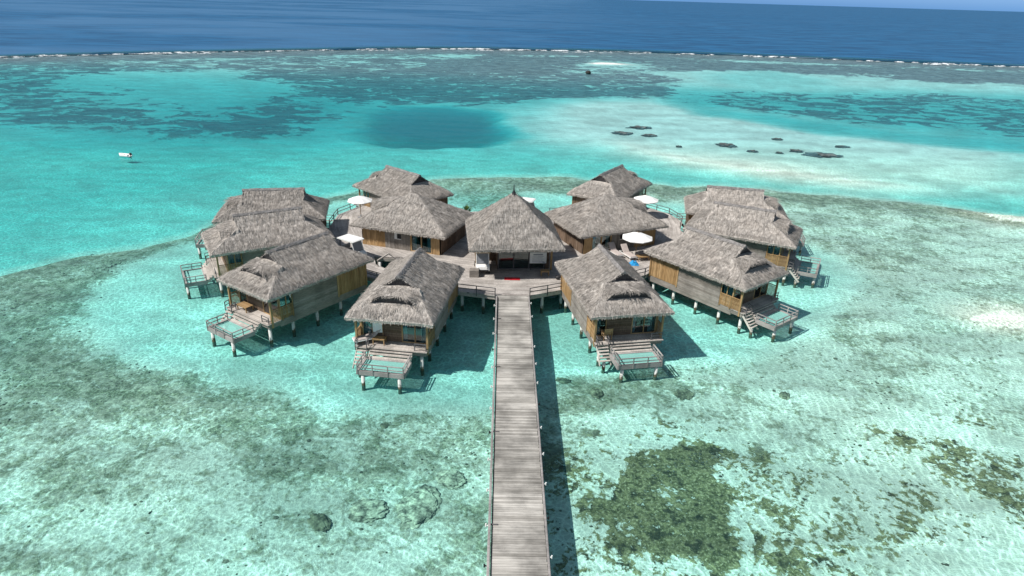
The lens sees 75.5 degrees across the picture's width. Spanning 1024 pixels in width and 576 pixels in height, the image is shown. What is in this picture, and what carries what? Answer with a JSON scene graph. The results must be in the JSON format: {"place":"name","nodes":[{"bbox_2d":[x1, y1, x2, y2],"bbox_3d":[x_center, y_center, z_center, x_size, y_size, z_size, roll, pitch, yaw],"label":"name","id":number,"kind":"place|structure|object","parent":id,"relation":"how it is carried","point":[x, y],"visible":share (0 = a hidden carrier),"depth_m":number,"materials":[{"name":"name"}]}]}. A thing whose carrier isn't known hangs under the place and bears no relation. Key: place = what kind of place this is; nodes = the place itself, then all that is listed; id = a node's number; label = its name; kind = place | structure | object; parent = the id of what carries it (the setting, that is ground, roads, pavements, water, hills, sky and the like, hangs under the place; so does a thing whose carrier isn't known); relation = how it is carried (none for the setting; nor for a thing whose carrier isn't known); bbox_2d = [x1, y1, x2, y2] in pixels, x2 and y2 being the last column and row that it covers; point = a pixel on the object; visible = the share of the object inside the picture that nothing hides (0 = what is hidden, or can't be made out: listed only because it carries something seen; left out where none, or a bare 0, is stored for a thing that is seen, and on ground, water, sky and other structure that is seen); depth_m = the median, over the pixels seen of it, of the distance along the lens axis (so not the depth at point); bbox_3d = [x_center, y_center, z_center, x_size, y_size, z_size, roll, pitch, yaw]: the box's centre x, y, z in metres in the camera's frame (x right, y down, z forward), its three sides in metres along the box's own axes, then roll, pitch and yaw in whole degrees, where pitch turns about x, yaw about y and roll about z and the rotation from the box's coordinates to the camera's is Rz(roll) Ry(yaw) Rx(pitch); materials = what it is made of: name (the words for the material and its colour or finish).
{"place":"outdoors","nodes":[
{"label":"outdoors","id":0,"kind":"place"},
{"bbox_2d":[0,47,1023,575],"bbox_3d":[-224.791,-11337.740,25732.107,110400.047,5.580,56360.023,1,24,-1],"label":"seabed","id":1,"kind":"structure","parent":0,"point":[924,203],"depth_m":47.85,"materials":[{"name":"sand"}]},
{"bbox_2d":[180,206,334,298],"bbox_3d":[-21.791,-2.752,56.838,12.140,7.950,6.109,-12,27,-27],"label":"water villa","id":2,"kind":"object","parent":1,"relation":"on","point":[238,240],"visible":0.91,"depth_m":54.60,"materials":[{"name":"grey plant"}]},
{"bbox_2d":[224,256,230,269],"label":"sliding door","id":3,"kind":"structure","parent":2,"relation":"in","point":[225,257],"depth_m":54.18,"materials":[{"name":"brown wood"}]},
{"bbox_2d":[226,253,242,270],"bbox_3d":[-22.535,-2.164,53.781,1.130,2.140,0.293,-12,27,-27],"label":"side window","id":4,"kind":"structure","parent":2,"relation":"in","point":[233,258],"depth_m":53.78,"materials":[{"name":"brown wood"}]},
{"bbox_2d":[194,187,329,258],"bbox_3d":[-23.683,-5.721,63.445,12.133,7.940,6.129,-3,24,-10],"label":"water villa","id":5,"kind":"object","parent":1,"relation":"on","point":[253,200],"visible":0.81,"depth_m":61.46,"materials":[{"name":"grey plant"}]},
{"bbox_2d":[206,231,374,356],"bbox_3d":[-16.736,0.436,49.968,6.129,7.940,12.133,17,28,31],"label":"water villa","id":6,"kind":"object","parent":1,"relation":"on","point":[285,284],"visible":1,"depth_m":47.81,"materials":[{"name":"grey plant"}]},
{"bbox_2d":[239,290,247,302],"bbox_3d":[-19.782,0.207,48.597,0.955,2.140,0.075,17,28,31],"label":"side door","id":7,"kind":"structure","parent":6,"relation":"in","point":[243,297],"depth_m":48.84,"materials":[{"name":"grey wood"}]},
{"bbox_2d":[236,301,253,312],"bbox_3d":[-19.396,1.394,48.065,1.100,0.420,0.648,17,28,31],"label":"wooden bench","id":8,"kind":"object","parent":6,"relation":"on","point":[244,304],"visible":1,"depth_m":47.97,"materials":[{"name":"brown wood"}]},
{"bbox_2d":[262,299,281,318],"bbox_3d":[-17.099,0.989,47.007,1.825,2.140,0.256,17,28,31],"label":"sliding door","id":9,"kind":"structure","parent":6,"relation":"in","point":[274,304],"depth_m":47.05,"materials":[{"name":"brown wood"}]},
{"bbox_2d":[278,294,293,319],"bbox_3d":[-16.104,1.070,46.891,0.293,2.140,1.130,17,28,31],"label":"side window","id":10,"kind":"structure","parent":6,"relation":"in","point":[285,300],"depth_m":46.81,"materials":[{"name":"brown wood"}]},
{"bbox_2d":[307,513,331,531],"bbox_3d":[-9.164,11.163,31.568,0.946,0.221,1.595,-20,32,-40],"label":"coral boulder","id":11,"kind":"object","parent":1,"relation":"on","point":[320,522],"visible":1,"depth_m":31.48,"materials":[{"name":"stone"}]},
{"bbox_2d":[348,497,389,522],"bbox_3d":[-6.986,10.864,32.378,2.011,0.230,1.690,1,24,-1],"label":"coral boulder","id":12,"kind":"object","parent":1,"relation":"on","point":[364,510],"visible":1,"depth_m":32.25,"materials":[{"name":"grey stone"}]},
{"bbox_2d":[380,423,387,428],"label":"coral boulder","id":13,"kind":"object","parent":1,"relation":"on","point":[383,425],"visible":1,"depth_m":38.74,"materials":[{"name":"stone"}]},
{"bbox_2d":[352,165,453,207],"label":"water villa","id":14,"kind":"object","parent":1,"relation":"on","point":[388,180],"visible":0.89,"depth_m":69.25,"materials":[{"name":"grey plant"}]},
{"bbox_2d":[363,191,370,207],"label":"side window","id":15,"kind":"structure","parent":14,"relation":"in","point":[366,194],"depth_m":71.59,"materials":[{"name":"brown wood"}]},
{"bbox_2d":[344,247,465,393],"bbox_3d":[-7.428,2.146,46.717,6.109,7.950,12.140,5,24,7],"label":"water villa","id":16,"kind":"object","parent":1,"relation":"on","point":[408,301],"visible":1,"depth_m":43.84,"materials":[{"name":"grey plant"}]},
{"bbox_2d":[361,321,370,334],"bbox_3d":[-9.607,2.418,44.281,0.955,2.140,0.256,5,24,7],"label":"side door","id":17,"kind":"structure","parent":16,"relation":"in","point":[366,324],"depth_m":44.47,"materials":[{"name":"grey wood"}]},
{"bbox_2d":[352,329,380,345],"bbox_3d":[-9.614,3.120,44.085,2.000,0.973,0.710,-11,27,-26],"label":"sun lounger","id":18,"kind":"object","parent":16,"relation":"on","point":[370,336],"visible":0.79,"depth_m":43.98,"materials":[{"name":"white paint"}]},
{"bbox_2d":[372,323,382,333],"bbox_3d":[-8.961,2.801,44.082,0.750,1.635,0.060,5,24,7],"label":"drying towel","id":19,"kind":"object","parent":16,"relation":"on","point":[376,327],"visible":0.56,"depth_m":44.00,"materials":[{"name":"white fabric"}]},
{"bbox_2d":[372,335,386,344],"bbox_3d":[-8.823,3.494,44.026,0.840,0.420,0.528,5,24,7],"label":"wooden table","id":20,"kind":"object","parent":16,"relation":"on","point":[379,338],"visible":1,"depth_m":43.85,"materials":[{"name":"brown wood"}]},
{"bbox_2d":[401,325,428,343],"bbox_3d":[-6.420,2.681,43.902,1.825,2.140,0.256,5,24,7],"label":"sliding door","id":21,"kind":"structure","parent":16,"relation":"in","point":[403,327],"depth_m":44.14,"materials":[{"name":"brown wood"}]},
{"bbox_2d":[396,484,441,529],"bbox_3d":[-4.595,10.800,32.686,2.228,0.220,3.194,8,24,13],"label":"coral boulder","id":22,"kind":"object","parent":1,"relation":"on","point":[419,506],"visible":1,"depth_m":32.56,"materials":[{"name":"grey stone"}]},
{"bbox_2d":[435,469,465,489],"bbox_3d":[-3.194,9.958,34.678,1.697,0.220,1.418,15,27,27],"label":"coral boulder","id":23,"kind":"object","parent":1,"relation":"on","point":[452,479],"visible":1,"depth_m":34.51,"materials":[{"name":"grey stone"}]},
{"bbox_2d":[0,227,1003,575],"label":"coral rubble","id":24,"kind":"object","parent":1,"relation":"on","point":[716,455],"visible":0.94,"depth_m":37.30,"materials":[{"name":"stone"}]},
{"bbox_2d":[328,205,682,313],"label":"boardwalk deck","id":25,"kind":"structure","parent":1,"relation":"on","point":[458,253],"depth_m":58.09,"materials":[{"name":"grey wood"}]},
{"bbox_2d":[329,203,362,226],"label":"deck railing","id":26,"kind":"object","parent":25,"relation":"on","point":[333,215],"visible":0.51,"depth_m":68.89,"materials":[{"name":"grey wood"}]},
{"bbox_2d":[337,234,366,254],"bbox_3d":[-13.862,-3.440,57.485,2.420,1.920,1.302,17,28,31],"label":"parasol","id":27,"kind":"object","parent":25,"relation":"on","point":[355,242],"visible":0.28,"depth_m":57.18,"materials":[{"name":"white fabric"}]},
{"bbox_2d":[347,195,371,216],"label":"parasol","id":28,"kind":"object","parent":25,"relation":"on","point":[359,199],"visible":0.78,"depth_m":67.08,"materials":[{"name":"white fabric"}]},
{"bbox_2d":[377,253,395,266],"bbox_3d":[-10.587,-2.289,56.678,2.011,1.446,0.295,-7,25,-20],"label":"deck railing","id":29,"kind":"object","parent":25,"relation":"on","point":[383,257],"visible":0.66,"depth_m":56.36,"materials":[{"name":"grey wood"}]},
{"bbox_2d":[349,193,474,254],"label":"pavilion","id":30,"kind":"structure","parent":25,"relation":"on","point":[411,222],"depth_m":60.00,"materials":[{"name":"grey plant"}]},
{"bbox_2d":[394,233,400,239],"bbox_3d":[-10.337,-4.699,59.796,0.650,0.610,0.060,9,25,16],"label":"small window","id":31,"kind":"structure","parent":30,"relation":"in","point":[396,236],"depth_m":59.77,"materials":[{"name":"glass"}]},
{"bbox_2d":[410,235,431,253],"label":"glass doors","id":32,"kind":"structure","parent":30,"relation":"in","point":[414,237],"depth_m":59.51,"materials":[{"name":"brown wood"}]},
{"bbox_2d":[469,268,478,277],"bbox_3d":[-3.132,-1.265,54.896,0.800,0.620,0.600,1,24,-1],"label":"storage box","id":33,"kind":"object","parent":25,"relation":"on","point":[473,272],"visible":1,"depth_m":54.64,"materials":[{"name":"beige wood"}]},
{"bbox_2d":[458,283,495,297],"bbox_3d":[-3.639,0.135,51.970,4.854,0.895,0.096,7,24,11],"label":"deck railing","id":34,"kind":"object","parent":25,"relation":"on","point":[476,289],"visible":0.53,"depth_m":51.66,"materials":[{"name":"grey wood"}]},
{"bbox_2d":[474,252,489,272],"bbox_3d":[-2.524,-2.440,55.989,1.302,1.920,2.420,0,24,-5],"label":"lounge chair","id":35,"kind":"object","parent":25,"relation":"on","point":[482,261],"visible":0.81,"depth_m":55.23,"materials":[{"name":"white fabric"}]},
{"bbox_2d":[504,277,519,279],"bbox_3d":[0.012,-0.762,54.708,1.280,0.018,0.540,1,24,-1],"label":"door mat","id":36,"kind":"object","parent":25,"relation":"on","point":[509,278],"depth_m":54.73,"materials":[{"name":"red fabric"}]},
{"bbox_2d":[465,186,566,269],"bbox_3d":[0.083,-5.344,56.293,8.025,7.170,8.111,-1,24,-6],"label":"reception hut","id":37,"kind":"object","parent":25,"relation":"on","point":[513,222],"visible":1,"depth_m":53.90,"materials":[{"name":"plant"}]},
{"bbox_2d":[497,251,544,268],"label":"glass doors","id":38,"kind":"structure","parent":37,"relation":"in","point":[528,267],"depth_m":56.62,"materials":[{"name":"glass"}]},
{"bbox_2d":[523,197,535,206],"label":"parasol","id":39,"kind":"object","parent":25,"relation":"on","point":[530,200],"visible":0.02,"depth_m":69.47,"materials":[{"name":"white fabric"}]},
{"bbox_2d":[530,252,546,269],"bbox_3d":[2.216,-2.290,56.342,1.440,1.620,0.061,-1,24,-6],"label":"notice board","id":40,"kind":"object","parent":25,"relation":"on","point":[538,257],"visible":0.98,"depth_m":56.19,"materials":[{"name":"white paint"}]},
{"bbox_2d":[540,269,549,275],"bbox_3d":[2.759,-1.282,55.534,0.720,0.460,0.468,-1,24,-5],"label":"wooden stool","id":41,"kind":"object","parent":25,"relation":"on","point":[545,270],"visible":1,"depth_m":55.38,"materials":[{"name":"brown wood"}]},
{"bbox_2d":[529,282,561,296],"bbox_3d":[3.553,0.046,52.659,4.878,0.895,0.146,-9,26,-24],"label":"deck railing","id":42,"kind":"object","parent":25,"relation":"on","point":[544,289],"visible":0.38,"depth_m":52.14,"materials":[{"name":"grey wood"}]},
{"bbox_2d":[544,194,668,253],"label":"pavilion","id":43,"kind":"structure","parent":25,"relation":"on","point":[585,226],"depth_m":61.56,"materials":[{"name":"grey plant"}]},
{"bbox_2d":[590,235,611,250],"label":"glass doors","id":44,"kind":"structure","parent":43,"relation":"in","point":[593,239],"depth_m":60.83,"materials":[{"name":"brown wood"}]},
{"bbox_2d":[607,242,623,256],"bbox_3d":[9.432,-3.444,60.249,0.710,0.973,2.000,-8,26,-21],"label":"sun lounger","id":45,"kind":"object","parent":25,"relation":"on","point":[613,249],"visible":0.81,"depth_m":60.48,"materials":[{"name":"white paint"}]},
{"bbox_2d":[619,243,636,257],"bbox_3d":[10.534,-3.258,59.903,0.710,0.973,2.000,-8,26,-21],"label":"sun lounger","id":46,"kind":"object","parent":25,"relation":"on","point":[625,250],"visible":0.94,"depth_m":60.12,"materials":[{"name":"white paint"}]},
{"bbox_2d":[629,260,638,265],"bbox_3d":[10.708,-2.294,58.388,1.036,0.415,0.750,1,24,-1],"label":"towel","id":47,"kind":"object","parent":25,"relation":"on","point":[633,263],"visible":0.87,"depth_m":58.22,"materials":[{"name":"blue fabric"}]},
{"bbox_2d":[622,232,651,257],"bbox_3d":[11.245,-3.937,59.635,2.641,2.470,2.641,-14,28,-31],"label":"parasol","id":48,"kind":"object","parent":25,"relation":"on","point":[637,237],"visible":0.81,"depth_m":58.77,"materials":[{"name":"white fabric"}]},
{"bbox_2d":[635,254,649,261],"bbox_3d":[11.724,-2.704,59.413,1.100,0.420,0.648,-6,25,-17],"label":"wooden table","id":49,"kind":"object","parent":25,"relation":"on","point":[645,256],"visible":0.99,"depth_m":59.22,"materials":[{"name":"brown wood"}]},
{"bbox_2d":[634,194,657,204],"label":"parasol","id":50,"kind":"object","parent":25,"relation":"on","point":[646,199],"visible":0.68,"depth_m":70.09,"materials":[{"name":"white fabric"}]},
{"bbox_2d":[647,204,682,227],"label":"deck railing","id":51,"kind":"object","parent":25,"relation":"on","point":[669,212],"visible":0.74,"depth_m":72.32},
{"bbox_2d":[483,295,552,575],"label":"jetty","id":52,"kind":"object","parent":1,"relation":"on","point":[517,531],"visible":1,"depth_m":33.51,"materials":[{"name":"grey wood"}]},
{"bbox_2d":[554,377,571,383],"bbox_3d":[3.428,6.156,43.954,1.226,0.195,0.791,9,25,16],"label":"coral boulder","id":53,"kind":"object","parent":1,"relation":"on","point":[561,380],"visible":1,"depth_m":43.87,"materials":[{"name":"green stone"}]},
{"bbox_2d":[590,387,603,397],"bbox_3d":[5.456,6.741,42.538,0.950,0.214,1.277,3,24,2],"label":"coral boulder","id":54,"kind":"object","parent":1,"relation":"on","point":[597,392],"visible":1,"depth_m":42.45,"materials":[{"name":"green stone"}]},
{"bbox_2d":[566,164,652,206],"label":"water villa","id":55,"kind":"object","parent":1,"relation":"on","point":[621,180],"visible":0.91,"depth_m":71.38,"materials":[{"name":"grey plant"}]},
{"bbox_2d":[554,243,674,382],"bbox_3d":[7.343,1.802,48.512,6.129,7.940,12.133,-3,24,-11],"label":"water villa","id":56,"kind":"object","parent":1,"relation":"on","point":[602,287],"visible":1,"depth_m":45.71,"materials":[{"name":"grey plant"}]},
{"bbox_2d":[593,319,606,335],"bbox_3d":[6.046,2.327,45.550,0.955,2.140,0.256,-3,24,-11],"label":"side door","id":57,"kind":"structure","parent":56,"relation":"in","point":[599,321],"depth_m":45.71,"materials":[{"name":"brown wood"}]},
{"bbox_2d":[601,328,612,340],"bbox_3d":[6.524,3.087,45.335,0.610,0.955,0.635,-3,24,-11],"label":"wooden chair","id":58,"kind":"object","parent":56,"relation":"on","point":[606,332],"visible":0.99,"depth_m":45.09,"materials":[{"name":"brown wood"}]},
{"bbox_2d":[630,316,656,333],"bbox_3d":[9.203,2.162,46.139,1.825,2.140,0.256,-3,24,-11],"label":"sliding door","id":59,"kind":"structure","parent":56,"relation":"in","point":[650,326],"depth_m":46.39,"materials":[{"name":"brown wood"}]},
{"bbox_2d":[612,131,632,134],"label":"coral patch","id":60,"kind":"object","parent":1,"relation":"on","point":[622,133],"visible":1,"depth_m":124.69,"materials":[{"name":"grey stone"}]},
{"bbox_2d":[625,125,651,129],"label":"coral patch","id":61,"kind":"object","parent":1,"relation":"on","point":[639,127],"visible":1,"depth_m":130.59,"materials":[{"name":"grey stone"}]},
{"bbox_2d":[641,134,656,136],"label":"coral patch","id":62,"kind":"object","parent":1,"relation":"on","point":[649,135],"visible":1,"depth_m":123.16,"materials":[{"name":"grey stone"}]},
{"bbox_2d":[677,213,685,227],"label":"net platform","id":63,"kind":"structure","parent":1,"relation":"on","point":[684,222],"depth_m":72.11,"materials":[{"name":"teal"}]},
{"bbox_2d":[673,389,693,400],"bbox_3d":[11.107,6.860,42.638,1.305,0.218,1.286,-4,24,-12],"label":"coral boulder","id":64,"kind":"object","parent":1,"relation":"on","point":[684,394],"visible":1,"depth_m":42.52,"materials":[{"name":"green stone"}]},
{"bbox_2d":[643,226,798,342],"bbox_3d":[16.990,-0.237,53.786,6.129,7.940,12.133,-16,30,-35],"label":"water villa","id":65,"kind":"object","parent":1,"relation":"on","point":[724,275],"visible":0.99,"depth_m":51.72,"materials":[{"name":"grey plant"}]},
{"bbox_2d":[721,284,734,307],"bbox_3d":[16.560,0.383,50.669,0.297,2.140,1.130,-16,30,-35],"label":"side window","id":66,"kind":"structure","parent":65,"relation":"in","point":[728,290],"depth_m":50.70,"materials":[{"name":"brown wood"}]},
{"bbox_2d":[732,288,741,306],"bbox_3d":[17.179,0.437,50.588,0.955,2.140,0.256,-16,30,-35],"label":"side door","id":67,"kind":"structure","parent":65,"relation":"in","point":[737,294],"depth_m":50.60,"materials":[{"name":"brown wood"}]},
{"bbox_2d":[753,284,767,298],"bbox_3d":[19.762,-0.271,52.368,1.825,2.140,0.075,-16,30,-35],"label":"sliding door","id":68,"kind":"structure","parent":65,"relation":"in","point":[761,291],"depth_m":52.66,"materials":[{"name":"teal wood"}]},
{"bbox_2d":[715,143,736,147],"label":"coral patch","id":69,"kind":"object","parent":1,"relation":"on","point":[729,145],"visible":1,"depth_m":116.64,"materials":[{"name":"grey stone"}]},
{"bbox_2d":[683,185,804,255],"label":"water villa","id":70,"kind":"object","parent":1,"relation":"on","point":[694,203],"visible":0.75,"depth_m":66.47,"materials":[{"name":"grey plant"}]},
{"bbox_2d":[682,201,820,287],"bbox_3d":[22.454,-3.751,62.106,12.140,7.950,6.109,13,26,24],"label":"water villa","id":71,"kind":"object","parent":1,"relation":"on","point":[770,235],"visible":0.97,"depth_m":59.82,"materials":[{"name":"grey plant"}]},
{"bbox_2d":[765,245,780,265],"bbox_3d":[23.347,-3.131,59.089,1.130,2.140,0.297,13,26,24],"label":"side window","id":72,"kind":"structure","parent":71,"relation":"in","point":[772,249],"depth_m":59.09,"materials":[{"name":"brown wood"}]},
{"bbox_2d":[779,391,789,399],"bbox_3d":[17.683,6.959,42.872,0.727,0.162,1.048,16,28,30],"label":"coral boulder","id":73,"kind":"object","parent":1,"relation":"on","point":[785,395],"visible":1,"depth_m":42.74,"materials":[{"name":"stone"}]},
{"bbox_2d":[790,149,802,152],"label":"coral patch","id":74,"kind":"object","parent":1,"relation":"on","point":[796,150],"visible":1,"depth_m":113.81,"materials":[{"name":"grey stone"}]},
{"bbox_2d":[801,152,843,157],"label":"coral patch","id":75,"kind":"object","parent":1,"relation":"on","point":[818,154],"visible":1,"depth_m":111.41,"materials":[{"name":"grey stone"}]},
{"bbox_2d":[835,145,849,147],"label":"coral patch","id":76,"kind":"object","parent":1,"relation":"on","point":[840,146],"visible":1,"depth_m":118.59,"materials":[{"name":"grey stone"}]},
{"bbox_2d":[0,0,1023,148],"bbox_3d":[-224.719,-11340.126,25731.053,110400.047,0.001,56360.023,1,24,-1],"label":"water","id":77,"kind":"structure","parent":0,"point":[31,27],"depth_m":467.34,"materials":[{"name":"blue liquid"}]},
{"bbox_2d":[119,153,131,158],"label":"dinghy","id":78,"kind":"object","parent":77,"relation":"on","point":[129,155],"visible":1,"depth_m":96.32,"materials":[{"name":"white paint"}]},
{"bbox_2d":[0,48,1023,66],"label":"surf foam","id":79,"kind":"object","parent":77,"relation":"on","point":[500,50],"visible":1,"depth_m":299.95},
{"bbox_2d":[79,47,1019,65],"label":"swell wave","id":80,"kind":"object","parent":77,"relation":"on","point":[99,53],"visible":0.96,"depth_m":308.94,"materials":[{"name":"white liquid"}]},
{"bbox_2d":[646,0,1023,11],"label":"sky","id":81,"kind":"structure","parent":0,"point":[981,5],"materials":[{"name":"blue"}]}
]}

